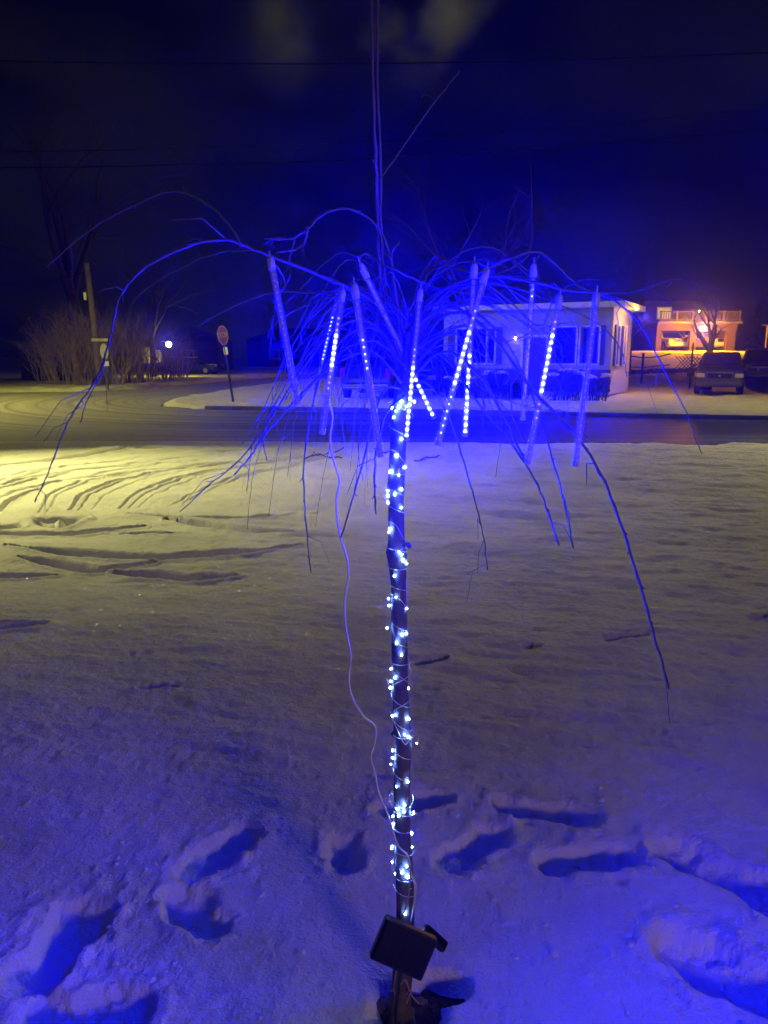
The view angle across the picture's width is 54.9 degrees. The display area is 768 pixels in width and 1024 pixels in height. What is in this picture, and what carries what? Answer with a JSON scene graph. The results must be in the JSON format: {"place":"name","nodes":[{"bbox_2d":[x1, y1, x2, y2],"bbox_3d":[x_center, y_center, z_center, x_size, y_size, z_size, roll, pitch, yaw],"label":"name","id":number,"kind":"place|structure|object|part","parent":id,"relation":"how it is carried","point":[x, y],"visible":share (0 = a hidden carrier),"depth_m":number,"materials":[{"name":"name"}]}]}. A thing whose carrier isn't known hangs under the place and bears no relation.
{"place":"outdoors","nodes":[
{"label":"outdoors","id":0,"kind":"place"},
{"bbox_2d":[0,350,767,1023],"bbox_3d":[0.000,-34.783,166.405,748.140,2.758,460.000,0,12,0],"label":"snow ground","id":1,"kind":"structure","parent":0,"point":[94,536],"depth_m":3.30,"materials":[{"name":"white snow"}]},
{"bbox_2d":[6,310,87,383],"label":"bare shrub","id":2,"kind":"object","parent":1,"relation":"on","point":[46,368],"visible":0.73,"depth_m":42.90,"materials":[{"name":"brown plant"}]},
{"bbox_2d":[11,310,111,380],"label":"house","id":3,"kind":"structure","parent":1,"relation":"on","point":[26,374],"depth_m":47.92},
{"bbox_2d":[7,301,128,383],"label":"bare shrub","id":4,"kind":"object","parent":1,"relation":"on","point":[53,366],"visible":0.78,"depth_m":41.94,"materials":[{"name":"brown plant"}]},
{"bbox_2d":[19,292,121,385],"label":"bare shrub","id":5,"kind":"object","parent":1,"relation":"on","point":[79,380],"visible":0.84,"depth_m":41.50,"materials":[{"name":"brown plant"}]},
{"bbox_2d":[31,295,140,382],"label":"bare shrub","id":6,"kind":"object","parent":1,"relation":"on","point":[90,346],"visible":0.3,"depth_m":44.07,"materials":[{"name":"brown plant"}]},
{"bbox_2d":[83,263,107,384],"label":"utility pole","id":7,"kind":"object","parent":1,"relation":"on","point":[93,319],"visible":0.9,"depth_m":40.60,"materials":[{"name":"brown wood"}]},
{"bbox_2d":[100,343,108,389],"bbox_3d":[-14.318,-7.275,38.108,0.795,2.756,0.154,8,14,33],"label":"round sign","id":8,"kind":"object","parent":1,"relation":"on","point":[103,346],"visible":0.79,"depth_m":37.99,"materials":[{"name":"grey metal"}]},
{"bbox_2d":[50,297,168,384],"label":"bare shrub","id":9,"kind":"object","parent":1,"relation":"on","point":[125,374],"visible":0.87,"depth_m":41.55,"materials":[{"name":"brown plant"}]},
{"bbox_2d":[0,42,248,380],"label":"bare tree","id":10,"kind":"object","parent":1,"relation":"on","point":[71,283],"visible":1,"depth_m":47.02,"materials":[{"name":"brown plant"}]},
{"bbox_2d":[67,293,183,382],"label":"bare shrub","id":11,"kind":"object","parent":1,"relation":"on","point":[130,378],"visible":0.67,"depth_m":44.07,"materials":[{"name":"brown plant"}]},
{"bbox_2d":[102,308,191,382],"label":"bare shrub","id":12,"kind":"object","parent":1,"relation":"on","point":[147,371],"visible":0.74,"depth_m":45.03,"materials":[{"name":"brown plant"}]},
{"bbox_2d":[89,223,226,376],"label":"bare tree","id":13,"kind":"object","parent":1,"relation":"on","point":[155,303],"visible":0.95,"depth_m":56.02,"materials":[{"name":"brown plant"}]},
{"bbox_2d":[126,320,207,379],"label":"bare shrub","id":14,"kind":"object","parent":1,"relation":"on","point":[173,372],"visible":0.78,"depth_m":50.93,"materials":[{"name":"brown plant"}]},
{"bbox_2d":[166,342,170,370],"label":"globe lamp","id":15,"kind":"object","parent":1,"relation":"on","point":[169,352],"visible":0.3,"depth_m":58.49,"materials":[{"name":"white glass"}]},
{"bbox_2d":[146,336,206,376],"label":"bare shrub","id":16,"kind":"object","parent":1,"relation":"on","point":[179,369],"visible":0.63,"depth_m":54.82,"materials":[{"name":"brown plant"}]},
{"bbox_2d":[135,325,234,371],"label":"house","id":17,"kind":"structure","parent":1,"relation":"on","point":[213,351],"depth_m":72.48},
{"bbox_2d":[180,350,193,356],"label":"window","id":18,"kind":"structure","parent":17,"relation":"in","point":[183,350],"depth_m":72.33,"materials":[{"name":"black"}]},
{"bbox_2d":[164,357,224,374],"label":"parked car","id":19,"kind":"object","parent":1,"relation":"on","point":[204,367],"visible":0.66,"depth_m":63.84,"materials":[{"name":"black paint"}]},
{"bbox_2d":[217,326,233,401],"bbox_3d":[-5.502,-5.007,26.092,0.469,3.049,0.454,-6,12,1],"label":"stop sign","id":20,"kind":"object","parent":1,"relation":"on","point":[222,334],"visible":1,"depth_m":25.96,"materials":[{"name":"red metal"}]},
{"bbox_2d":[247,287,296,369],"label":"bare tree","id":21,"kind":"object","parent":1,"relation":"on","point":[279,338],"visible":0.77,"depth_m":77.93,"materials":[{"name":"brown plant"}]},
{"bbox_2d":[244,328,341,366],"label":"house","id":22,"kind":"structure","parent":1,"relation":"on","point":[259,353],"depth_m":93.92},
{"bbox_2d":[268,349,279,358],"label":"window","id":23,"kind":"structure","parent":22,"relation":"in","point":[273,353],"depth_m":93.85,"materials":[{"name":"blue glass"}]},
{"bbox_2d":[305,447,343,458],"bbox_3d":[-1.000,-0.923,12.144,0.123,0.179,1.498,5,13,21],"label":"fallen twig","id":24,"kind":"object","parent":1,"relation":"on","point":[324,454],"visible":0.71,"depth_m":11.94,"materials":[{"name":"brown wood"}]},
{"bbox_2d":[313,451,341,457],"bbox_3d":[-0.996,-0.881,11.863,0.216,0.142,0.985,-7,14,-31],"label":"fallen twig","id":25,"kind":"object","parent":1,"relation":"on","point":[328,457],"visible":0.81,"depth_m":11.61,"materials":[{"name":"brown wood"}]},
{"bbox_2d":[328,291,384,366],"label":"bare tree","id":26,"kind":"object","parent":1,"relation":"on","point":[352,334],"visible":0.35,"depth_m":73.05,"materials":[{"name":"brown plant"}]},
{"bbox_2d":[34,0,701,1023],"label":"weeping tree","id":27,"kind":"object","parent":1,"relation":"on","point":[400,690],"visible":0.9,"depth_m":1.52,"materials":[{"name":"brown plant"}]},
{"bbox_2d":[267,251,300,405],"bbox_3d":[-0.178,-0.327,1.321,0.073,0.271,0.013,10,16,39],"label":"light tube","id":28,"kind":"object","parent":27,"relation":"hanging from","point":[271,268],"visible":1,"depth_m":1.32,"materials":[{"name":"clear plastic"}]},
{"bbox_2d":[314,286,339,390],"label":"light tube","id":29,"kind":"object","parent":27,"relation":"hanging from","point":[326,342],"visible":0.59,"depth_m":1.75,"materials":[{"name":"clear plastic"}]},
{"bbox_2d":[319,284,345,434],"bbox_3d":[-0.097,-0.285,1.381,0.013,0.276,0.082,8,14,32],"label":"light tube","id":30,"kind":"object","parent":27,"relation":"hanging from","point":[341,296],"visible":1,"depth_m":1.38,"materials":[{"name":"clear plastic"}]},
{"bbox_2d":[351,277,383,457],"bbox_3d":[-0.029,-0.256,1.316,0.072,0.316,0.013,10,16,40],"label":"light tube","id":31,"kind":"object","parent":27,"relation":"hanging from","point":[355,290],"visible":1,"depth_m":1.31,"materials":[{"name":"clear plastic"}]},
{"bbox_2d":[328,401,415,922],"bbox_3d":[-0.021,0.385,1.597,0.212,1.244,0.030,-7,14,-30],"label":"power cord","id":32,"kind":"object","parent":27,"relation":"hanging from","point":[357,707],"visible":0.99,"depth_m":1.56,"materials":[{"name":"grey plastic"}]},
{"bbox_2d":[358,257,435,418],"bbox_3d":[0.031,-0.347,1.520,0.208,0.322,0.013,-9,15,-37],"label":"light tube","id":33,"kind":"object","parent":27,"relation":"hanging from","point":[364,273],"visible":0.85,"depth_m":1.49,"materials":[{"name":"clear plastic"}]},
{"bbox_2d":[383,395,418,917],"bbox_3d":[0.039,0.365,1.672,0.083,1.250,0.059,0,12,0],"label":"fairy light string","id":34,"kind":"object","parent":27,"relation":"attached to","point":[403,560],"visible":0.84,"depth_m":1.66,"materials":[{"name":"grey plastic"}]},
{"bbox_2d":[370,914,436,1023],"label":"solar panel","id":35,"kind":"object","parent":27,"relation":"attached to","point":[401,946],"visible":1,"depth_m":1.66,"materials":[{"name":"black plastic"}]},
{"bbox_2d":[390,866,419,1003],"bbox_3d":[0.049,1.019,1.762,0.072,0.398,0.052,8,14,33],"label":"coiled wire","id":36,"kind":"object","parent":27,"relation":"attached to","point":[408,990],"visible":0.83,"depth_m":1.78,"materials":[{"name":"brown"}]},
{"bbox_2d":[403,283,422,440],"bbox_3d":[0.056,-0.284,1.402,0.011,0.293,0.075,5,13,24],"label":"light tube","id":37,"kind":"object","parent":27,"relation":"hanging from","point":[419,299],"visible":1,"depth_m":1.40,"materials":[{"name":"clear plastic"}]},
{"bbox_2d":[422,924,447,951],"bbox_3d":[0.096,1.006,1.757,0.108,0.074,0.047,6,14,28],"label":"bracket","id":38,"kind":"object","parent":27,"relation":"attached to","point":[442,944],"visible":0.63,"depth_m":1.74,"materials":[{"name":"black plastic"}]},
{"bbox_2d":[434,262,489,445],"bbox_3d":[0.143,-0.290,1.360,0.119,0.333,0.014,-8,14,-33],"label":"light tube","id":39,"kind":"object","parent":27,"relation":"hanging from","point":[483,281],"visible":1,"depth_m":1.36,"materials":[{"name":"clear plastic"}]},
{"bbox_2d":[462,257,477,436],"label":"light tube","id":40,"kind":"object","parent":27,"relation":"hanging from","point":[474,271],"visible":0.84,"depth_m":1.47,"materials":[{"name":"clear plastic"}]},
{"bbox_2d":[520,258,536,420],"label":"light tube","id":41,"kind":"object","parent":27,"relation":"hanging from","point":[533,272],"visible":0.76,"depth_m":1.62,"materials":[{"name":"clear plastic"}]},
{"bbox_2d":[524,288,562,464],"bbox_3d":[0.304,-0.257,1.407,0.097,0.329,0.014,-12,17,-43],"label":"light tube","id":42,"kind":"object","parent":27,"relation":"hanging from","point":[557,306],"visible":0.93,"depth_m":1.41,"materials":[{"name":"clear plastic"}]},
{"bbox_2d":[572,286,599,466],"bbox_3d":[0.369,-0.247,1.348,0.014,0.324,0.082,7,14,31],"label":"light tube","id":43,"kind":"object","parent":27,"relation":"hanging from","point":[594,305],"visible":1,"depth_m":1.35,"materials":[{"name":"clear plastic"}]},
{"bbox_2d":[340,350,397,397],"bbox_3d":[-0.319,-5.733,30.459,2.440,1.850,5.810,2,12,8],"label":"pickup truck","id":44,"kind":"object","parent":1,"relation":"on","point":[388,377],"visible":0.53,"depth_m":27.89,"materials":[{"name":"white paint"}]},
{"bbox_3d":[-0.449,-6.113,29.434,1.584,0.555,0.205,2,12,8],"label":"rear window","id":45,"kind":"part","parent":44,"relation":"part of","materials":[{"name":"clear glass"}]},
{"bbox_2d":[1,568,758,1022],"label":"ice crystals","id":46,"kind":"object","parent":1,"relation":"on","point":[379,832],"visible":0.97,"depth_m":2.77,"materials":[{"name":"white"}]},
{"bbox_2d":[376,996,389,1014],"bbox_3d":[0.001,1.269,1.896,0.063,0.038,0.047,-4,13,-20],"label":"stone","id":47,"kind":"object","parent":1,"relation":"on","point":[383,1003],"visible":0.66,"depth_m":1.89,"materials":[{"name":"grey stone"}]},
{"bbox_2d":[411,996,427,1004],"bbox_3d":[0.092,1.267,1.904,0.048,0.029,0.037,0,12,0],"label":"stone","id":48,"kind":"object","parent":1,"relation":"on","point":[421,1000],"visible":0.57,"depth_m":1.90,"materials":[{"name":"grey stone"}]},
{"bbox_2d":[380,989,465,1023],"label":"soil","id":49,"kind":"structure","parent":1,"relation":"on","point":[429,1012],"depth_m":1.89,"materials":[{"name":"brown soil"}]},
{"bbox_2d":[414,455,439,461],"bbox_3d":[0.691,-0.840,11.598,0.123,0.070,0.551,11,16,43],"label":"fallen twig","id":50,"kind":"object","parent":1,"relation":"on","point":[423,458],"visible":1,"depth_m":11.60,"materials":[{"name":"wood"}]},
{"bbox_2d":[347,144,549,298],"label":"bare tree","id":51,"kind":"object","parent":1,"relation":"on","point":[448,274],"visible":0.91,"depth_m":60.34,"materials":[{"name":"brown plant"}]},
{"bbox_2d":[443,376,470,397],"bbox_3d":[2.857,-4.912,29.216,1.092,0.892,1.186,0,12,0],"label":"hedge","id":52,"kind":"object","parent":1,"relation":"on","point":[448,386],"visible":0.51,"depth_m":28.98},
{"bbox_2d":[470,370,509,398],"bbox_3d":[4.029,-4.905,28.506,1.591,1.124,1.193,0,12,0],"label":"hedge","id":53,"kind":"object","parent":1,"relation":"on","point":[499,381],"visible":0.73,"depth_m":28.33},
{"bbox_2d":[507,381,531,398],"bbox_3d":[5.244,-4.747,28.841,0.934,0.696,1.187,0,12,0],"label":"hedge","id":54,"kind":"object","parent":1,"relation":"on","point":[517,391],"visible":0.66,"depth_m":28.45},
{"bbox_2d":[434,287,645,394],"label":"white house","id":55,"kind":"structure","parent":1,"relation":"on","point":[607,355],"depth_m":30.61,"materials":[{"name":"grey paint"}]},
{"bbox_2d":[455,327,487,364],"bbox_3d":[3.787,-7.186,32.026,1.495,1.570,0.070,6,14,28],"label":"window","id":56,"kind":"structure","parent":55,"relation":"in","point":[483,360],"depth_m":31.98,"materials":[{"name":"blue"}]},
{"bbox_2d":[487,327,496,364],"bbox_3d":[4.577,-7.096,31.604,0.450,1.570,0.070,6,14,28],"label":"window","id":57,"kind":"structure","parent":55,"relation":"in","point":[491,344],"depth_m":31.62,"materials":[{"name":"white"}]},
{"bbox_2d":[520,335,548,368],"bbox_3d":[6.250,-6.222,30.824,1.200,2.265,0.155,6,14,28],"label":"window","id":58,"kind":"structure","parent":55,"relation":"in","point":[534,363],"depth_m":30.73,"materials":[{"name":"blue glass"}]},
{"bbox_2d":[549,325,577,364],"bbox_3d":[7.314,-6.784,30.136,1.120,1.570,0.070,6,14,28],"label":"window","id":59,"kind":"structure","parent":55,"relation":"in","point":[568,360],"depth_m":30.09,"materials":[{"name":"white"}]},
{"bbox_2d":[577,325,600,364],"bbox_3d":[8.229,-6.679,29.645,0.870,1.570,0.070,6,14,28],"label":"window","id":60,"kind":"structure","parent":55,"relation":"in","point":[586,334],"depth_m":29.65,"materials":[{"name":"white"}]},
{"bbox_2d":[614,324,621,366],"bbox_3d":[9.484,-6.759,30.021,0.070,1.670,0.670,6,14,28],"label":"window","id":61,"kind":"structure","parent":55,"relation":"in","point":[618,332],"depth_m":30.14,"materials":[{"name":"white glass"}]},
{"bbox_2d":[621,325,627,365],"bbox_3d":[10.156,-7.015,31.222,0.070,1.670,0.670,6,14,28],"label":"window","id":62,"kind":"structure","parent":55,"relation":"in","point":[626,327],"depth_m":31.33,"materials":[{"name":"white glass"}]},
{"bbox_2d":[547,368,612,400],"bbox_3d":[7.193,-4.703,27.413,2.510,1.222,1.192,0,12,0],"label":"hedge","id":63,"kind":"object","parent":1,"relation":"on","point":[597,390],"visible":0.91,"depth_m":27.30,"materials":[{"name":"green plant"}]},
{"bbox_2d":[613,286,660,375],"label":"bare tree","id":64,"kind":"object","parent":1,"relation":"on","point":[636,330],"visible":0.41,"depth_m":40.63,"materials":[{"name":"brown plant"}]},
{"bbox_2d":[629,353,670,383],"bbox_3d":[13.279,-7.423,38.294,3.010,1.600,0.100,0,12,0],"label":"fence","id":65,"kind":"object","parent":1,"relation":"on","point":[642,367],"visible":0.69,"depth_m":38.23,"materials":[{"name":"brown wood"}]},
{"bbox_2d":[632,298,742,350],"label":"garage house","id":66,"kind":"structure","parent":1,"relation":"on","point":[666,315],"depth_m":57.56,"materials":[{"name":"beige brick"}]},
{"bbox_2d":[656,307,671,319],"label":"window","id":67,"kind":"structure","parent":66,"relation":"in","point":[659,309],"depth_m":58.47,"materials":[{"name":"white"}]},
{"bbox_2d":[661,332,687,350],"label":"window","id":68,"kind":"structure","parent":66,"relation":"in","point":[671,341],"depth_m":57.54,"materials":[{"name":"glass"}]},
{"bbox_2d":[684,331,723,350],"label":"window","id":69,"kind":"structure","parent":66,"relation":"in","point":[719,342],"depth_m":58.22,"materials":[{"name":"glass"}]},
{"bbox_2d":[674,343,702,387],"bbox_3d":[15.090,-7.181,36.300,1.642,2.200,0.260,0,12,0],"label":"garden trellis","id":70,"kind":"object","parent":1,"relation":"on","point":[690,372],"visible":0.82,"depth_m":36.24,"materials":[{"name":"brown wood"}]},
{"bbox_2d":[683,287,738,388],"bbox_3d":[15.079,-8.331,35.444,3.174,5.027,2.240,-6,13,-24],"label":"bare tree","id":71,"kind":"object","parent":1,"relation":"on","point":[710,343],"visible":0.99,"depth_m":35.24,"materials":[{"name":"brown plant"}]},
{"bbox_2d":[691,352,750,393],"bbox_3d":[15.006,-6.248,33.027,2.380,1.780,4.990,5,13,23],"label":"parked suv","id":72,"kind":"object","parent":1,"relation":"on","point":[720,369],"visible":1,"depth_m":31.30,"materials":[{"name":"grey paint"}]},
{"bbox_2d":[741,288,767,350],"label":"evergreen tree","id":73,"kind":"object","parent":1,"relation":"on","point":[761,317],"visible":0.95,"depth_m":61.71,"materials":[{"name":"green plant"}]},
{"bbox_2d":[761,323,767,347],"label":"house","id":74,"kind":"structure","parent":1,"relation":"on","point":[766,340],"depth_m":45.04,"materials":[{"name":"orange brick"}]},
{"bbox_2d":[0,372,767,445],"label":"road","id":75,"kind":"structure","parent":0,"point":[143,414],"depth_m":19.53,"materials":[{"name":"grey asphalt"}]},
{"bbox_2d":[205,406,767,419],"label":"kerb","id":76,"kind":"structure","parent":75,"relation":"on","point":[639,415],"depth_m":22.42,"materials":[{"name":"concrete"}]},
{"bbox_2d":[742,348,767,378],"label":"parked van","id":77,"kind":"object","parent":75,"relation":"on","point":[756,359],"visible":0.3,"depth_m":39.12,"materials":[{"name":"black paint"}]},
{"bbox_2d":[0,0,767,356],"label":"sky","id":78,"kind":"structure","parent":0,"point":[636,215],"materials":[{"name":"black"}]},
{"bbox_2d":[414,352,443,394],"bbox_3d":[1.559,-6.132,32.643,2.380,1.845,4.990,2,12,8],"label":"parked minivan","id":79,"kind":"object","parent":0,"point":[430,374],"visible":0.3,"depth_m":30.86,"materials":[{"name":"blue paint"}]},
{"bbox_2d":[629,368,696,374],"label":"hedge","id":80,"kind":"object","parent":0,"point":[653,371],"visible":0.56,"depth_m":41.03,"materials":[{"name":"green plant"}]}
]}

